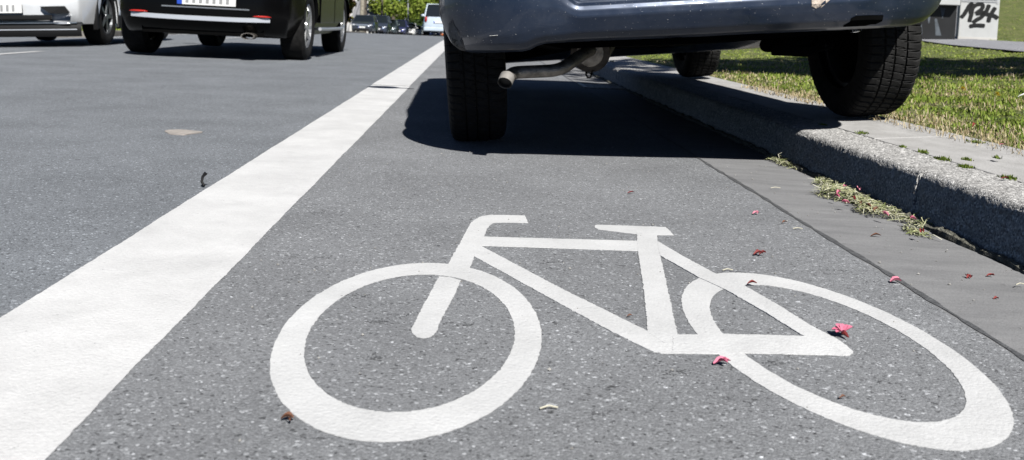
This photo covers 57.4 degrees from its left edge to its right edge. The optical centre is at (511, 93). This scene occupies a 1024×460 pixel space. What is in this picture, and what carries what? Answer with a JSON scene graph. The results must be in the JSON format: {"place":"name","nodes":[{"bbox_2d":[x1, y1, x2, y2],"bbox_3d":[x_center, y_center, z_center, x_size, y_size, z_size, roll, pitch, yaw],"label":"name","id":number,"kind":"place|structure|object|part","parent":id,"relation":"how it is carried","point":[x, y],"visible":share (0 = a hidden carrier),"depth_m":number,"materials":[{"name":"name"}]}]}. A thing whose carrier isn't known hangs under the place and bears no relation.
{"place":"outdoors","nodes":[
{"label":"outdoors","id":0,"kind":"place"},
{"bbox_2d":[0,33,443,316],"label":"road","id":1,"kind":"structure","parent":0,"point":[96,160],"depth_m":3.70,"materials":[{"name":"grey asphalt"}]},
{"bbox_2d":[0,51,40,53],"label":"line dash","id":2,"kind":"object","parent":1,"relation":"on","point":[20,52],"visible":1,"depth_m":8.40,"materials":[{"name":"paint"}]},
{"bbox_2d":[0,0,167,43],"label":"moving car","id":3,"kind":"object","parent":1,"relation":"on","point":[98,21],"visible":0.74,"depth_m":10.26,"materials":[{"name":"white paint"}]},
{"bbox_2d":[0,34,183,42],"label":"lane line","id":4,"kind":"object","parent":1,"relation":"on","point":[63,39],"visible":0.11,"depth_m":13.96,"materials":[{"name":"paint"}]},
{"bbox_2d":[165,129,202,134],"bbox_3d":[-1.212,0.142,3.409,0.132,0.003,0.124,4,5,20],"label":"flattened leaf","id":5,"kind":"object","parent":1,"relation":"on","point":[179,132],"visible":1,"depth_m":3.40,"materials":[{"name":"beige plant"}]},
{"bbox_2d":[200,172,206,186],"bbox_3d":[-0.784,0.218,2.381,0.015,0.037,0.020,3,4,11],"label":"rubber scrap","id":6,"kind":"object","parent":1,"relation":"on","point":[202,178],"visible":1,"depth_m":2.38,"materials":[{"name":"black rubber"}]},
{"bbox_2d":[57,30,364,37],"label":"verge kerb","id":7,"kind":"structure","parent":1,"relation":"on","point":[118,33],"depth_m":18.20,"materials":[{"name":"grey concrete"}]},
{"bbox_2d":[0,40,444,459],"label":"lane line","id":8,"kind":"object","parent":1,"relation":"on","point":[78,345],"visible":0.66,"depth_m":1.51,"materials":[{"name":"paint"}]},
{"bbox_2d":[119,0,349,59],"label":"moving car","id":9,"kind":"object","parent":1,"relation":"on","point":[294,26],"visible":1,"depth_m":8.54,"materials":[{"name":"black paint"}]},
{"bbox_3d":[-1.979,-1.005,10.061,0.017,0.500,0.920,2,4,-2],"label":"door","id":10,"kind":"part","parent":9,"relation":"part of","materials":[{"name":"black paint"}]},
{"bbox_3d":[-2.014,-1.070,10.913,0.017,0.500,0.710,2,4,-2],"label":"door","id":11,"kind":"part","parent":9,"relation":"part of","materials":[{"name":"black paint"}]},
{"bbox_2d":[359,0,364,31],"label":"street tree","id":12,"kind":"object","parent":1,"relation":"on","point":[362,4],"depth_m":87.00,"materials":[{"name":"brown plant"}]},
{"bbox_2d":[350,15,378,33],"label":"parked car","id":13,"kind":"object","parent":1,"relation":"on","point":[364,23],"visible":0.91,"depth_m":72.26,"materials":[{"name":"grey metal"}]},
{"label":"windows","id":14,"kind":"part","parent":13,"relation":"part of","materials":[{"name":"black glass"}]},
{"bbox_2d":[364,0,366,32],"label":"street tree","id":15,"kind":"object","parent":1,"relation":"on","point":[365,10],"visible":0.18,"depth_m":89.00,"materials":[{"name":"brown plant"}]},
{"bbox_2d":[368,15,391,33],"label":"parked car","id":16,"kind":"object","parent":1,"relation":"on","point":[384,22],"visible":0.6,"depth_m":84.54,"materials":[{"name":"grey metal"}]},
{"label":"windows","id":17,"kind":"part","parent":16,"relation":"part of","materials":[{"name":"black glass"}]},
{"bbox_2d":[381,0,382,14],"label":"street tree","id":18,"kind":"object","parent":1,"relation":"on","point":[381,7],"visible":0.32,"depth_m":97.05,"materials":[{"name":"brown plant"}]},
{"bbox_2d":[357,0,419,21],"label":"street tree","id":19,"kind":"object","parent":1,"relation":"on","point":[392,9],"visible":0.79,"depth_m":116.25,"materials":[{"name":"green plant"}]},
{"bbox_2d":[379,19,399,33],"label":"parked car","id":20,"kind":"object","parent":1,"relation":"on","point":[394,26],"visible":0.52,"depth_m":94.42,"materials":[{"name":"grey metal"}]},
{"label":"windows","id":21,"kind":"part","parent":20,"relation":"part of","materials":[{"name":"black glass"}]},
{"bbox_2d":[391,20,408,34],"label":"parked car","id":22,"kind":"object","parent":1,"relation":"on","point":[403,27],"visible":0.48,"depth_m":104.50,"materials":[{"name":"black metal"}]},
{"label":"windows","id":23,"kind":"part","parent":22,"relation":"part of","materials":[{"name":"black glass"}]},
{"bbox_2d":[407,3,408,34],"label":"lamp pole","id":24,"kind":"object","parent":1,"relation":"on","point":[408,17],"visible":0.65,"depth_m":111.19,"materials":[{"name":"grey metal"}]},
{"bbox_2d":[402,23,416,34],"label":"parked car","id":25,"kind":"object","parent":1,"relation":"on","point":[412,28],"visible":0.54,"depth_m":119.39,"materials":[{"name":"white metal"}]},
{"bbox_2d":[409,25,422,34],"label":"parked car","id":26,"kind":"object","parent":1,"relation":"on","point":[419,30],"visible":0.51,"depth_m":131.35,"materials":[{"name":"grey metal"}]},
{"bbox_2d":[411,16,424,25],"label":"bush","id":27,"kind":"object","parent":1,"relation":"on","point":[419,22],"visible":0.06,"depth_m":148.15,"materials":[{"name":"green plant"}]},
{"bbox_2d":[407,0,443,35],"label":"street tree","id":28,"kind":"object","parent":1,"relation":"on","point":[419,6],"visible":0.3,"depth_m":104.45,"materials":[{"name":"green plant"}]},
{"bbox_2d":[421,4,442,35],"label":"moving car","id":29,"kind":"object","parent":1,"relation":"on","point":[432,21],"visible":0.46,"depth_m":47.32,"materials":[{"name":"white metal"}]},
{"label":"windows","id":30,"kind":"part","parent":29,"relation":"part of","materials":[{"name":"black glass"}]},
{"bbox_2d":[430,32,440,35],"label":"moving car","id":31,"kind":"object","parent":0,"point":[435,33],"visible":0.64,"depth_m":141.41,"materials":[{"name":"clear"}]},
{"bbox_2d":[46,51,1023,459],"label":"cycle lane","id":32,"kind":"structure","parent":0,"point":[196,383],"depth_m":1.40,"materials":[{"name":"grey asphalt"}]},
{"bbox_2d":[281,411,293,419],"bbox_3d":[-0.248,0.356,1.028,0.014,0.009,0.016,2,4,-2],"label":"dry leaf","id":33,"kind":"object","parent":32,"relation":"on","point":[288,414],"visible":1,"depth_m":1.03,"materials":[{"name":"brown plant"}]},
{"bbox_2d":[539,405,557,408],"bbox_3d":[0.043,0.367,1.093,0.022,0.004,0.006,2,4,-2],"label":"straw stem","id":34,"kind":"object","parent":32,"relation":"on","point":[549,406],"visible":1,"depth_m":1.09,"materials":[{"name":"beige plant"}]},
{"bbox_2d":[270,215,1013,450],"bbox_3d":[0.147,0.336,1.601,0.974,0.002,1.193,2,4,-2],"label":"bicycle symbol","id":35,"kind":"object","parent":32,"relation":"on","point":[984,418],"visible":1,"depth_m":1.35,"materials":[{"name":"paint"}]},
{"bbox_2d":[439,0,940,140],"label":"parked car","id":36,"kind":"object","parent":32,"relation":"on","point":[863,56],"visible":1,"depth_m":3.04,"materials":[{"name":"blue paint"}]},
{"bbox_2d":[713,356,730,363],"bbox_3d":[0.283,0.360,1.259,0.024,0.011,0.016,2,4,-2],"label":"pink petal","id":37,"kind":"object","parent":32,"relation":"on","point":[720,358],"visible":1,"depth_m":1.26,"materials":[{"name":"pink plant"}]},
{"bbox_2d":[754,249,765,254],"bbox_3d":[0.500,0.321,1.889,0.020,0.010,0.019,-1,6,-40],"label":"red petal","id":38,"kind":"object","parent":32,"relation":"on","point":[758,251],"visible":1,"depth_m":1.89,"materials":[{"name":"red plant"}]},
{"bbox_2d":[832,323,851,337],"bbox_3d":[0.494,0.355,1.401,0.027,0.013,0.032,6,5,38],"label":"azalea blossom","id":39,"kind":"object","parent":32,"relation":"on","point":[842,328],"visible":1,"depth_m":1.40,"materials":[{"name":"pink plant"}]},
{"bbox_2d":[890,276,901,281],"bbox_3d":[0.706,0.343,1.720,0.019,0.010,0.012,3,4,9],"label":"pink petal","id":40,"kind":"object","parent":32,"relation":"on","point":[893,278],"visible":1,"depth_m":1.72,"materials":[{"name":"pink plant"}]},
{"bbox_2d":[541,60,1023,357],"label":"gutter","id":41,"kind":"object","parent":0,"point":[1001,318],"visible":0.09,"depth_m":2.15,"materials":[{"name":"grey concrete"}]},
{"bbox_2d":[576,82,623,89],"bbox_3d":[0.668,-0.053,7.050,0.310,0.014,0.530,2,4,-2],"label":"drain grate","id":42,"kind":"object","parent":41,"relation":"on","point":[601,86],"visible":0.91,"depth_m":7.03,"materials":[{"name":"metal"}]},
{"bbox_2d":[179,112,1021,449],"bbox_3d":[0.214,0.236,2.987,1.496,0.011,4.082,2,4,-2],"label":"grit","id":43,"kind":"object","parent":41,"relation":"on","point":[637,274],"visible":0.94,"depth_m":1.92,"materials":[{"name":"stone"}]},
{"bbox_2d":[540,61,1023,360],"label":"tar seam","id":44,"kind":"object","parent":41,"relation":"on","point":[935,302],"visible":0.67,"depth_m":1.95,"materials":[{"name":"black asphalt"}]},
{"bbox_2d":[766,151,797,168],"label":"grass clippings","id":45,"kind":"object","parent":41,"relation":"on","point":[781,161],"depth_m":3.27,"materials":[{"name":"plant"}]},
{"bbox_2d":[562,60,1023,264],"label":"kerb","id":46,"kind":"structure","parent":41,"relation":"on","point":[982,209],"depth_m":2.67,"materials":[{"name":"concrete"}]},
{"bbox_2d":[918,148,928,153],"bbox_3d":[1.183,0.165,2.688,0.034,0.013,0.044,2,4,-2],"label":"weed tuft","id":47,"kind":"object","parent":46,"relation":"on","point":[922,151],"visible":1,"depth_m":2.69,"materials":[{"name":"green plant"}]},
{"bbox_2d":[933,155,951,161],"bbox_3d":[1.175,0.176,2.565,0.052,0.010,0.079,4,5,19],"label":"weed tuft","id":48,"kind":"object","parent":46,"relation":"on","point":[942,158],"visible":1,"depth_m":2.55,"materials":[{"name":"green plant"}]},
{"bbox_2d":[956,163,975,168],"bbox_3d":[1.174,0.187,2.417,0.049,0.010,0.071,2,4,-2],"label":"weed tuft","id":49,"kind":"object","parent":46,"relation":"on","point":[965,166],"visible":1,"depth_m":2.41,"materials":[{"name":"green plant"}]},
{"bbox_2d":[961,157,973,160],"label":"weed tuft","id":50,"kind":"object","parent":46,"relation":"on","point":[966,158],"visible":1,"depth_m":2.44,"materials":[{"name":"green plant"}]},
{"bbox_2d":[996,174,1016,180],"bbox_3d":[1.196,0.200,2.253,0.042,0.011,0.057,-1,5,-35],"label":"weed tuft","id":51,"kind":"object","parent":46,"relation":"on","point":[1011,178],"visible":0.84,"depth_m":2.24,"materials":[{"name":"green plant"}]},
{"bbox_2d":[587,72,1023,273],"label":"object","id":52,"kind":"object","parent":41,"relation":"on","point":[945,233],"visible":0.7,"depth_m":2.35,"materials":[{"name":"grey concrete"}]},
{"bbox_2d":[811,175,932,226],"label":"grass clippings","id":53,"kind":"object","parent":41,"relation":"on","point":[846,193],"depth_m":2.55,"materials":[{"name":"green plant"}]},
{"bbox_2d":[898,221,941,239],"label":"grass clippings","id":54,"kind":"object","parent":41,"relation":"on","point":[913,230],"depth_m":2.18,"materials":[{"name":"plant"}]},
{"bbox_2d":[609,56,1023,182],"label":"pavement","id":55,"kind":"structure","parent":0,"point":[956,151],"depth_m":3.29,"materials":[{"name":"concrete"}]},
{"bbox_2d":[855,131,868,134],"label":"weed tuft","id":56,"kind":"object","parent":55,"relation":"on","point":[862,132],"visible":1,"depth_m":3.14,"materials":[{"name":"green plant"}]},
{"bbox_2d":[966,139,987,143],"bbox_3d":[1.422,0.146,2.867,0.049,0.011,0.069,3,4,10],"label":"weed tuft","id":57,"kind":"object","parent":55,"relation":"on","point":[975,141],"visible":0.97,"depth_m":2.86,"materials":[{"name":"green plant"}]},
{"bbox_2d":[626,0,1023,148],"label":"lawn","id":58,"kind":"structure","parent":0,"point":[1005,17],"depth_m":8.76,"materials":[{"name":"plant"}]},
{"bbox_2d":[651,56,1023,155],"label":"dry thatch","id":59,"kind":"object","parent":58,"relation":"on","point":[948,127],"visible":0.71,"depth_m":4.43,"materials":[{"name":"green plant"}]},
{"bbox_2d":[922,6,1023,50],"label":"footpath","id":60,"kind":"structure","parent":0,"point":[1008,45],"depth_m":14.69,"materials":[{"name":"concrete"}]},
{"bbox_2d":[921,0,959,38],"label":"utility cabinet","id":61,"kind":"object","parent":60,"relation":"on","point":[939,22],"visible":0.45,"depth_m":17.91,"materials":[{"name":"grey metal"}]},
{"bbox_2d":[955,0,999,39],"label":"utility cabinet","id":62,"kind":"object","parent":60,"relation":"on","point":[977,19],"visible":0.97,"depth_m":18.11,"materials":[{"name":"grey metal"}]},
{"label":"ground","id":63,"kind":"structure","parent":0,"visible":0},
{"bbox_2d":[348,0,356,22],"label":"bush","id":64,"kind":"object","parent":63,"relation":"on","point":[352,4],"visible":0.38,"depth_m":94.58,"materials":[{"name":"green plant"}]},
{"bbox_2d":[347,0,359,30],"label":"brick house","id":65,"kind":"structure","parent":63,"relation":"on","point":[356,10],"depth_m":126.73,"materials":[{"name":"grey brick"}]},
{"bbox_2d":[350,0,378,33],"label":"tiled house","id":66,"kind":"structure","parent":63,"relation":"on","point":[370,12],"depth_m":117.98,"materials":[{"name":"tile"}]}
]}

